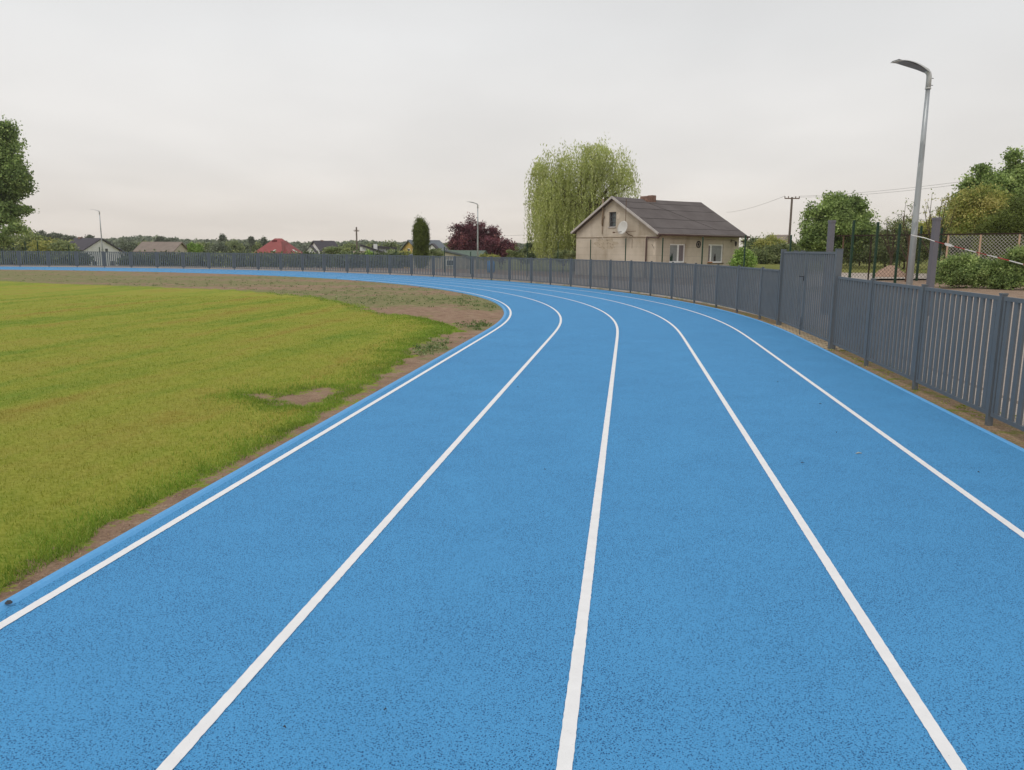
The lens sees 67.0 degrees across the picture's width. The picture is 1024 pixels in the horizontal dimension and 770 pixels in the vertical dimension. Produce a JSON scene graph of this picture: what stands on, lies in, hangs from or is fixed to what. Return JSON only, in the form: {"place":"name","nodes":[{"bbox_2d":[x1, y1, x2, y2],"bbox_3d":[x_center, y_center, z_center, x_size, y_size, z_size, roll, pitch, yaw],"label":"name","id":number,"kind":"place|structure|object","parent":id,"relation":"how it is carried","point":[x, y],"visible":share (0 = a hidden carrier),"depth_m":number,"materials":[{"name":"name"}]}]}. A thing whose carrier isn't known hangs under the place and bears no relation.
{"place":"outdoors","nodes":[
{"label":"outdoors","id":0,"kind":"place"},
{"bbox_2d":[0,269,503,601],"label":"infield ground","id":1,"kind":"structure","parent":0,"point":[76,284],"depth_m":10.32,"materials":[{"name":"plant"}]},
{"bbox_2d":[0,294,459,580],"bbox_3d":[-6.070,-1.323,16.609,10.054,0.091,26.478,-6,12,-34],"label":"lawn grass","id":2,"kind":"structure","parent":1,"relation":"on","point":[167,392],"depth_m":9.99,"materials":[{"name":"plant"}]},
{"bbox_2d":[0,314,465,594],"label":"edge grass","id":3,"kind":"structure","parent":1,"relation":"on","point":[244,451],"depth_m":6.86,"materials":[{"name":"plant"}]},
{"bbox_2d":[1,270,498,355],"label":"weeds","id":4,"kind":"object","parent":1,"relation":"on","point":[482,323],"visible":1,"depth_m":24.06,"materials":[{"name":"green plant"}]},
{"bbox_2d":[10,309,495,590],"bbox_3d":[-1.510,-0.557,12.552,1.374,0.054,19.201,1,10,6],"label":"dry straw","id":5,"kind":"object","parent":1,"relation":"on","point":[256,451],"visible":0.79,"depth_m":6.02,"materials":[{"name":"plant"}]},
{"bbox_2d":[267,291,466,333],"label":"edge grass","id":6,"kind":"structure","parent":0,"point":[322,298],"depth_m":20.74,"materials":[{"name":"plant"}]},
{"bbox_2d":[0,267,1023,769],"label":"running track","id":7,"kind":"structure","parent":0,"point":[726,631],"depth_m":3.75,"materials":[{"name":"rubber"}]},
{"bbox_2d":[0,279,511,628],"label":"lane line","id":8,"kind":"object","parent":7,"relation":"on","point":[40,601],"visible":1,"depth_m":4.65,"materials":[{"name":"paint"}]},
{"bbox_2d":[12,268,561,769],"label":"lane line","id":9,"kind":"object","parent":7,"relation":"on","point":[208,720],"visible":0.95,"depth_m":3.39,"materials":[{"name":"paint"}]},
{"bbox_2d":[61,268,618,769],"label":"lane line","id":10,"kind":"object","parent":7,"relation":"on","point":[565,758],"visible":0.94,"depth_m":3.42,"materials":[{"name":"paint"}]},
{"bbox_2d":[8,267,966,769],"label":"lane line","id":11,"kind":"object","parent":7,"relation":"on","point":[930,723],"visible":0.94,"depth_m":3.44,"materials":[{"name":"paint"}]},
{"bbox_2d":[59,267,1023,537],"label":"lane line","id":12,"kind":"object","parent":7,"relation":"on","point":[977,501],"visible":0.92,"depth_m":6.28,"materials":[{"name":"paint"}]},
{"bbox_2d":[0,265,1023,403],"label":"path","id":13,"kind":"structure","parent":0,"point":[710,301],"depth_m":18.54,"materials":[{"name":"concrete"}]},
{"bbox_2d":[0,0,1023,247],"label":"sky","id":14,"kind":"structure","parent":0,"point":[302,121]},
{"bbox_2d":[101,267,1023,424],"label":"gravel strip","id":15,"kind":"object","parent":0,"point":[724,307],"visible":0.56,"depth_m":24.69,"materials":[{"name":"gravel"}]},
{"bbox_2d":[260,255,1023,298],"bbox_3d":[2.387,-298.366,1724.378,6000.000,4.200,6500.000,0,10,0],"label":"ground","id":16,"kind":"structure","parent":0,"point":[1017,293],"depth_m":45.30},
{"bbox_2d":[0,114,39,248],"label":"maple tree","id":17,"kind":"object","parent":16,"relation":"on","point":[16,181],"visible":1,"depth_m":67.47,"materials":[{"name":"green plant"}]},
{"bbox_2d":[0,230,46,252],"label":"background tree","id":18,"kind":"object","parent":16,"relation":"on","point":[20,242],"visible":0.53,"depth_m":122.66,"materials":[{"name":"green plant"}]},
{"bbox_2d":[13,248,45,264],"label":"hedgerow bush","id":19,"kind":"object","parent":16,"relation":"on","point":[30,258],"visible":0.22,"depth_m":81.31,"materials":[{"name":"green plant"}]},
{"bbox_2d":[27,237,57,254],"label":"background tree","id":20,"kind":"object","parent":16,"relation":"on","point":[40,245],"visible":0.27,"depth_m":117.28,"materials":[{"name":"green plant"}]},
{"bbox_2d":[1,241,99,264],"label":"fence","id":21,"kind":"object","parent":16,"relation":"on","point":[37,250],"visible":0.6,"depth_m":80.05,"materials":[{"name":"metal"}]},
{"bbox_2d":[42,238,79,252],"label":"background tree","id":22,"kind":"object","parent":16,"relation":"on","point":[56,246],"visible":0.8,"depth_m":115.66,"materials":[{"name":"green plant"}]},
{"bbox_2d":[51,250,81,264],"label":"hedgerow bush","id":23,"kind":"object","parent":16,"relation":"on","point":[65,259],"visible":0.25,"depth_m":83.44,"materials":[{"name":"green plant"}]},
{"bbox_2d":[72,248,93,264],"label":"hedgerow bush","id":24,"kind":"object","parent":16,"relation":"on","point":[85,258],"visible":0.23,"depth_m":84.48,"materials":[{"name":"green plant"}]},
{"bbox_2d":[69,237,121,265],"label":"white house","id":25,"kind":"structure","parent":16,"relation":"on","point":[92,245],"depth_m":137.92,"materials":[{"name":"tile"}]},
{"bbox_2d":[116,239,137,251],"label":"background tree","id":26,"kind":"object","parent":16,"relation":"on","point":[129,246],"visible":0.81,"depth_m":224.77,"materials":[{"name":"green plant"}]},
{"bbox_2d":[114,251,145,265],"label":"hedgerow bush","id":27,"kind":"object","parent":16,"relation":"on","point":[128,260],"visible":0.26,"depth_m":88.88,"materials":[{"name":"green plant"}]},
{"bbox_2d":[133,242,187,254],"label":"brown roof barn","id":28,"kind":"structure","parent":16,"relation":"on","point":[163,246],"depth_m":145.92,"materials":[{"name":"tile"}]},
{"bbox_2d":[152,250,185,265],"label":"hedgerow bush","id":29,"kind":"object","parent":16,"relation":"on","point":[167,260],"visible":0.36,"depth_m":80.82,"materials":[{"name":"green plant"}]},
{"bbox_2d":[186,242,204,252],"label":"round shrub","id":30,"kind":"object","parent":16,"relation":"on","point":[193,247],"visible":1,"depth_m":108.09,"materials":[{"name":"green plant"}]},
{"bbox_2d":[204,249,231,266],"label":"hedgerow bush","id":31,"kind":"object","parent":16,"relation":"on","point":[220,259],"visible":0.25,"depth_m":83.24,"materials":[{"name":"green plant"}]},
{"bbox_2d":[206,240,231,253],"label":"background tree","id":32,"kind":"object","parent":16,"relation":"on","point":[216,247],"visible":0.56,"depth_m":187.27,"materials":[{"name":"green plant"}]},
{"bbox_2d":[226,237,245,252],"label":"background tree","id":33,"kind":"object","parent":16,"relation":"on","point":[235,246],"visible":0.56,"depth_m":206.38,"materials":[{"name":"green plant"}]},
{"bbox_2d":[231,250,251,266],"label":"hedgerow bush","id":34,"kind":"object","parent":16,"relation":"on","point":[241,259],"visible":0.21,"depth_m":95.61,"materials":[{"name":"green plant"}]},
{"bbox_2d":[236,240,251,252],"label":"background tree","id":35,"kind":"object","parent":16,"relation":"on","point":[247,249],"visible":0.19,"depth_m":220.22,"materials":[{"name":"green plant"}]},
{"bbox_2d":[247,236,256,251],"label":"pine tree","id":36,"kind":"object","parent":16,"relation":"on","point":[251,240],"visible":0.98,"depth_m":225.90,"materials":[{"name":"green plant"}]},
{"bbox_2d":[0,269,506,611],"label":"kerb","id":37,"kind":"structure","parent":16,"relation":"on","point":[43,582],"depth_m":5.28,"materials":[{"name":"rubber"}]},
{"bbox_2d":[241,249,271,266],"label":"hedgerow bush","id":38,"kind":"object","parent":16,"relation":"on","point":[255,259],"visible":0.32,"depth_m":81.49,"materials":[{"name":"green plant"}]},
{"bbox_2d":[257,238,302,266],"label":"red roof house","id":39,"kind":"structure","parent":16,"relation":"on","point":[279,245],"depth_m":163.56,"materials":[{"name":"tile"}]},
{"bbox_2d":[292,245,321,267],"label":"hedgerow bush","id":40,"kind":"object","parent":16,"relation":"on","point":[305,252],"visible":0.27,"depth_m":80.66,"materials":[{"name":"green plant"}]},
{"bbox_2d":[310,240,337,267],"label":"dark roof house","id":41,"kind":"structure","parent":16,"relation":"on","point":[319,246],"depth_m":173.37,"materials":[{"name":"tile"}]},
{"bbox_2d":[322,245,342,255],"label":"round shrub","id":42,"kind":"object","parent":16,"relation":"on","point":[330,250],"visible":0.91,"depth_m":98.09,"materials":[{"name":"green plant"}]},
{"bbox_2d":[329,250,350,267],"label":"hedgerow bush","id":43,"kind":"object","parent":16,"relation":"on","point":[345,252],"visible":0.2,"depth_m":85.94,"materials":[{"name":"green plant"}]},
{"bbox_2d":[343,240,359,252],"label":"background tree","id":44,"kind":"object","parent":16,"relation":"on","point":[351,245],"visible":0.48,"depth_m":218.81,"materials":[{"name":"green plant"}]},
{"bbox_2d":[344,248,374,267],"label":"hedgerow bush","id":45,"kind":"object","parent":16,"relation":"on","point":[359,253],"visible":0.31,"depth_m":82.37,"materials":[{"name":"green plant"}]},
{"bbox_2d":[276,247,470,273],"bbox_3d":[-11.205,-9.335,59.178,24.689,2.462,1.153,10,14,43],"label":"fence","id":46,"kind":"object","parent":16,"relation":"on","point":[407,260],"visible":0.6,"depth_m":56.30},
{"bbox_2d":[359,244,396,267],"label":"modern white house","id":47,"kind":"structure","parent":16,"relation":"on","point":[375,248],"depth_m":99.74,"materials":[{"name":"tile"}]},
{"bbox_2d":[371,249,387,266],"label":"hedgerow bush","id":48,"kind":"object","parent":16,"relation":"on","point":[381,253],"visible":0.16,"depth_m":96.71,"materials":[{"name":"green plant"}]},
{"bbox_2d":[0,251,779,319],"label":"slatted fence","id":49,"kind":"object","parent":16,"relation":"on","point":[765,289],"visible":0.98,"depth_m":35.46,"materials":[{"name":"metal"}]},
{"bbox_2d":[383,239,401,250],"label":"background tree","id":50,"kind":"object","parent":16,"relation":"on","point":[391,244],"visible":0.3,"depth_m":188.08,"materials":[{"name":"green plant"}]},
{"bbox_2d":[382,250,408,267],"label":"hedgerow bush","id":51,"kind":"object","parent":16,"relation":"on","point":[397,253],"visible":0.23,"depth_m":82.30,"materials":[{"name":"green plant"}]},
{"bbox_2d":[411,215,430,267],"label":"column conifer","id":52,"kind":"object","parent":16,"relation":"on","point":[421,235],"depth_m":68.30,"materials":[{"name":"green plant"}]},
{"bbox_2d":[399,240,447,267],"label":"yellow house","id":53,"kind":"structure","parent":16,"relation":"on","point":[408,245],"depth_m":148.66,"materials":[{"name":"stone"}]},
{"bbox_2d":[428,248,443,259],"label":"round shrub","id":54,"kind":"object","parent":16,"relation":"on","point":[436,252],"visible":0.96,"depth_m":74.74,"materials":[{"name":"green plant"}]},
{"bbox_2d":[409,250,467,268],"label":"garden shed","id":55,"kind":"structure","parent":16,"relation":"on","point":[449,253],"depth_m":79.17,"materials":[{"name":"metal"}]},
{"bbox_2d":[448,250,488,268],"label":"long shed","id":56,"kind":"structure","parent":16,"relation":"on","point":[473,253],"depth_m":84.24,"materials":[{"name":"metal"}]},
{"bbox_2d":[467,201,478,268],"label":"lamp post","id":57,"kind":"object","parent":16,"relation":"on","point":[477,235],"visible":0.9,"depth_m":68.72,"materials":[{"name":"metal"}]},
{"bbox_2d":[445,212,504,251],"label":"plum tree","id":58,"kind":"object","parent":16,"relation":"on","point":[464,237],"visible":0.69,"depth_m":91.62,"materials":[{"name":"purple plant"}]},
{"bbox_2d":[8,235,964,258],"bbox_3d":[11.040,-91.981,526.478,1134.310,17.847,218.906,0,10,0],"label":"forest","id":59,"kind":"object","parent":16,"relation":"on","point":[303,246],"visible":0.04,"depth_m":441.03,"materials":[{"name":"green plant"}]},
{"bbox_2d":[479,253,499,260],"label":"round shrub","id":60,"kind":"object","parent":16,"relation":"on","point":[485,255],"visible":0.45,"depth_m":74.72,"materials":[{"name":"green plant"}]},
{"bbox_2d":[479,235,519,264],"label":"plum shrub","id":61,"kind":"object","parent":16,"relation":"on","point":[494,246],"visible":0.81,"depth_m":86.14,"materials":[{"name":"purple plant"}]},
{"bbox_2d":[506,244,537,263],"bbox_3d":[0.766,-10.800,65.035,2.786,2.096,1.965,0,10,0],"label":"hedge shrub","id":62,"kind":"object","parent":16,"relation":"on","point":[519,253],"visible":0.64,"depth_m":64.89,"materials":[{"name":"green plant"}]},
{"bbox_2d":[522,237,535,264],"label":"dark shrub","id":63,"kind":"object","parent":16,"relation":"on","point":[531,254],"visible":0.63,"depth_m":57.05,"materials":[{"name":"green plant"}]},
{"bbox_2d":[90,267,1023,451],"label":"kerb","id":64,"kind":"structure","parent":16,"relation":"on","point":[960,418],"depth_m":9.63,"materials":[{"name":"concrete"}]},
{"bbox_2d":[552,249,575,265],"bbox_3d":[3.729,-8.745,54.370,2.060,1.767,1.291,0,10,0],"label":"hedge shrub","id":65,"kind":"object","parent":16,"relation":"on","point":[563,254],"visible":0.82,"depth_m":54.09,"materials":[{"name":"green plant"}]},
{"bbox_2d":[523,135,642,270],"bbox_3d":[5.492,-14.362,61.464,9.342,10.612,6.877,0,10,0],"label":"willow tree","id":66,"kind":"object","parent":16,"relation":"on","point":[567,209],"visible":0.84,"depth_m":59.58,"materials":[{"name":"green plant"}]},
{"bbox_2d":[527,235,791,280],"bbox_3d":[5.101,-5.493,34.935,0.739,2.264,22.934,-3,11,-20],"label":"fence","id":67,"kind":"object","parent":16,"relation":"on","point":[702,247],"visible":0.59,"depth_m":29.97,"materials":[{"name":"metal"}]},
{"bbox_2d":[570,195,749,277],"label":"beige house","id":68,"kind":"structure","parent":16,"relation":"on","point":[650,221],"depth_m":49.95,"materials":[{"name":"paint"}]},
{"bbox_2d":[608,212,615,227],"bbox_3d":[6.515,-10.659,49.925,0.210,1.000,0.720,-7,13,-37],"label":"attic window","id":69,"kind":"structure","parent":68,"relation":"in","point":[612,214],"depth_m":50.01,"materials":[{"name":"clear glass"}]},
{"bbox_2d":[669,244,684,262],"bbox_3d":[10.325,-8.280,48.599,1.490,1.170,0.080,-7,13,-37],"label":"window","id":70,"kind":"structure","parent":68,"relation":"in","point":[676,255],"depth_m":48.62,"materials":[{"name":"white plastic"}]},
{"bbox_2d":[707,244,722,263],"bbox_3d":[13.368,-8.626,50.877,1.680,1.245,0.230,-7,13,-37],"label":"window","id":71,"kind":"structure","parent":68,"relation":"in","point":[715,250],"depth_m":50.93,"materials":[{"name":"white plastic"}]},
{"bbox_2d":[362,273,1023,447],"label":"soil verge","id":72,"kind":"structure","parent":16,"relation":"on","point":[1014,435],"depth_m":8.95,"materials":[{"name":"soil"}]},
{"bbox_2d":[739,232,775,250],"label":"background tree","id":73,"kind":"object","parent":16,"relation":"on","point":[750,241],"visible":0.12,"depth_m":92.93,"materials":[{"name":"green plant"}]},
{"bbox_2d":[751,232,787,248],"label":"background tree","id":74,"kind":"object","parent":16,"relation":"on","point":[769,241],"visible":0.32,"depth_m":88.05,"materials":[{"name":"green plant"}]},
{"bbox_2d":[748,240,795,263],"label":"hedge bush","id":75,"kind":"object","parent":16,"relation":"on","point":[770,255],"visible":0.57,"depth_m":66.34,"materials":[{"name":"green plant"}]},
{"bbox_2d":[784,196,799,243],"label":"power pole","id":76,"kind":"object","parent":16,"relation":"on","point":[790,219],"visible":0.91,"depth_m":73.22,"materials":[{"name":"metal"}]},
{"bbox_2d":[821,220,835,314],"bbox_3d":[8.085,-2.888,19.787,0.142,2.600,0.142,-2,10,-12],"label":"square post","id":77,"kind":"object","parent":16,"relation":"on","point":[830,237],"visible":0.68,"depth_m":19.60,"materials":[{"name":"metal"}]},
{"bbox_2d":[794,190,881,258],"bbox_3d":[21.605,-10.240,50.840,6.120,5.039,3.391,0,10,0],"label":"maple tree","id":78,"kind":"object","parent":16,"relation":"on","point":[844,211],"visible":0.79,"depth_m":50.37,"materials":[{"name":"green plant"}]},
{"bbox_2d":[842,243,920,266],"bbox_3d":[26.212,-9.543,55.085,6.848,2.280,2.437,0,10,0],"label":"hedge bush","id":79,"kind":"object","parent":16,"relation":"on","point":[854,259],"visible":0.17,"depth_m":54.84,"materials":[{"name":"green plant"}]},
{"bbox_2d":[872,216,911,264],"bbox_3d":[19.235,-7.099,39.309,1.781,2.944,1.008,3,10,12],"label":"young tree","id":80,"kind":"object","parent":16,"relation":"on","point":[893,240],"visible":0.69,"depth_m":39.24,"materials":[{"name":"green plant"}]},
{"bbox_2d":[848,220,942,282],"bbox_3d":[14.143,-4.556,28.090,0.166,2.507,9.714,10,14,43],"label":"fence","id":81,"kind":"object","parent":16,"relation":"on","point":[876,247],"visible":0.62,"depth_m":27.28,"materials":[{"name":"metal"}]},
{"bbox_2d":[866,215,929,268],"bbox_3d":[24.991,-9.080,49.224,4.641,3.377,2.558,0,10,0],"label":"tree","id":82,"kind":"object","parent":16,"relation":"on","point":[885,252],"visible":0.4,"depth_m":48.88,"materials":[{"name":"green plant"}]},
{"bbox_2d":[887,198,920,259],"bbox_3d":[17.928,-6.769,35.506,1.346,3.583,0.938,0,10,0],"label":"young tree","id":83,"kind":"object","parent":16,"relation":"on","point":[903,223],"visible":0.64,"depth_m":35.37,"materials":[{"name":"green plant"}]},
{"bbox_2d":[891,59,933,312],"bbox_3d":[8.986,-4.230,17.825,1.070,6.094,0.310,-2,10,-14],"label":"lamp post","id":84,"kind":"object","parent":16,"relation":"on","point":[919,177],"visible":0.97,"depth_m":17.76,"materials":[{"name":"metal"}]},
{"bbox_2d":[911,234,1023,264],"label":"barrier tape","id":85,"kind":"object","parent":84,"relation":"attached to","point":[948,244],"visible":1,"depth_m":15.84,"materials":[{"name":"plastic"}]},
{"bbox_2d":[832,276,1023,431],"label":"slatted fence","id":86,"kind":"object","parent":16,"relation":"on","point":[857,319],"visible":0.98,"depth_m":8.54,"materials":[{"name":"metal"}]},
{"bbox_2d":[836,233,1023,281],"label":"chainlink fence","id":87,"kind":"object","parent":16,"relation":"on","point":[948,241],"visible":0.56,"depth_m":28.10,"materials":[{"name":"metal"}]},
{"bbox_2d":[902,189,958,257],"bbox_3d":[17.478,-6.304,32.366,2.116,3.744,1.149,3,10,17],"label":"young tree","id":88,"kind":"object","parent":16,"relation":"on","point":[939,215],"visible":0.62,"depth_m":32.16,"materials":[{"name":"green plant"}]},
{"bbox_2d":[926,217,941,315],"bbox_3d":[9.657,-2.531,17.817,0.142,2.600,0.142,-2,10,-12],"label":"square post","id":89,"kind":"object","parent":16,"relation":"on","point":[933,252],"visible":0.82,"depth_m":17.69,"materials":[{"name":"metal"}]},
{"bbox_2d":[917,206,960,254],"bbox_3d":[22.904,-7.851,41.249,3.186,3.622,1.978,0,10,0],"label":"young tree","id":90,"kind":"object","parent":16,"relation":"on","point":[924,225],"visible":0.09,"depth_m":41.09,"materials":[{"name":"green plant"}]},
{"bbox_2d":[923,248,980,287],"bbox_3d":[13.852,-3.587,24.213,1.677,1.393,1.240,0,10,0],"label":"hedge bush","id":91,"kind":"object","parent":16,"relation":"on","point":[945,268],"visible":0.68,"depth_m":24.05,"materials":[{"name":"green plant"}]},
{"bbox_2d":[948,253,994,288],"bbox_3d":[14.289,-3.457,23.684,1.755,1.155,1.200,0,10,0],"label":"hedge bush","id":92,"kind":"object","parent":16,"relation":"on","point":[966,276],"visible":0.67,"depth_m":23.64,"materials":[{"name":"green plant"}]},
{"bbox_2d":[931,145,1023,235],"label":"maple tree","id":93,"kind":"object","parent":16,"relation":"on","point":[1010,174],"visible":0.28,"depth_m":38.38,"materials":[{"name":"green plant"}]},
{"bbox_2d":[939,182,1017,238],"bbox_3d":[20.057,-6.691,33.282,3.397,4.056,2.307,0,10,0],"label":"olive tree","id":94,"kind":"object","parent":16,"relation":"on","point":[975,203],"visible":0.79,"depth_m":32.85,"materials":[{"name":"green plant"}]},
{"bbox_2d":[969,211,998,259],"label":"column conifer","id":95,"kind":"object","parent":16,"relation":"on","point":[977,228],"depth_m":30.53,"materials":[{"name":"green plant"}]},
{"bbox_2d":[975,211,1005,264],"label":"column conifer","id":96,"kind":"object","parent":16,"relation":"on","point":[988,228],"depth_m":29.31,"materials":[{"name":"green plant"}]},
{"bbox_2d":[972,255,1012,288],"bbox_3d":[14.613,-3.378,23.239,1.364,1.255,1.208,5,11,26],"label":"hedge bush","id":97,"kind":"object","parent":16,"relation":"on","point":[991,264],"visible":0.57,"depth_m":23.11,"materials":[{"name":"green plant"}]},
{"bbox_2d":[986,203,1023,259],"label":"column conifer","id":98,"kind":"object","parent":16,"relation":"on","point":[1007,223],"depth_m":28.74,"materials":[{"name":"green plant"}]},
{"bbox_2d":[989,244,1023,289],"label":"hedge bush","id":99,"kind":"object","parent":16,"relation":"on","point":[1013,278],"visible":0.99,"depth_m":22.61,"materials":[{"name":"green plant"}]},
{"bbox_2d":[996,185,1023,231],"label":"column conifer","id":100,"kind":"object","parent":16,"relation":"on","point":[1015,206],"depth_m":29.07,"materials":[{"name":"green plant"}]},
{"bbox_2d":[1007,202,1023,251],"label":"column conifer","id":101,"kind":"object","parent":16,"relation":"on","point":[1021,229],"depth_m":28.39,"materials":[{"name":"green plant"}]},
{"bbox_2d":[771,324,843,349],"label":"gate paving","id":102,"kind":"structure","parent":0,"point":[811,338],"depth_m":14.94,"materials":[{"name":"concrete"}]},
{"bbox_2d":[776,249,843,348],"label":"double gate","id":103,"kind":"structure","parent":102,"relation":"on","point":[790,278],"depth_m":14.61,"materials":[{"name":"metal"}]},
{"bbox_2d":[706,273,926,290],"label":"gravel track","id":104,"kind":"structure","parent":0,"point":[870,274],"depth_m":33.10,"materials":[{"name":"gravel"}]},
{"bbox_2d":[726,247,757,267],"bbox_3d":[11.162,-5.809,37.523,1.494,1.854,1.114,0,10,0],"label":"bush","id":105,"kind":"object","parent":104,"relation":"on","point":[737,259],"visible":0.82,"depth_m":37.26,"materials":[{"name":"green plant"}]},
{"bbox_2d":[871,265,904,276],"bbox_3d":[16.043,-4.783,32.568,1.550,0.537,1.325,0,10,0],"label":"sand heap","id":106,"kind":"object","parent":104,"relation":"on","point":[887,271],"visible":0.72,"depth_m":32.35,"materials":[{"name":"sand"}]},
{"bbox_2d":[941,231,983,259],"bbox_3d":[22.438,-6.566,36.279,4.806,2.811,2.008,0,10,0],"label":"hedge bush","id":107,"kind":"object","parent":104,"relation":"on","point":[967,240],"visible":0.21,"depth_m":36.13,"materials":[{"name":"green plant"}]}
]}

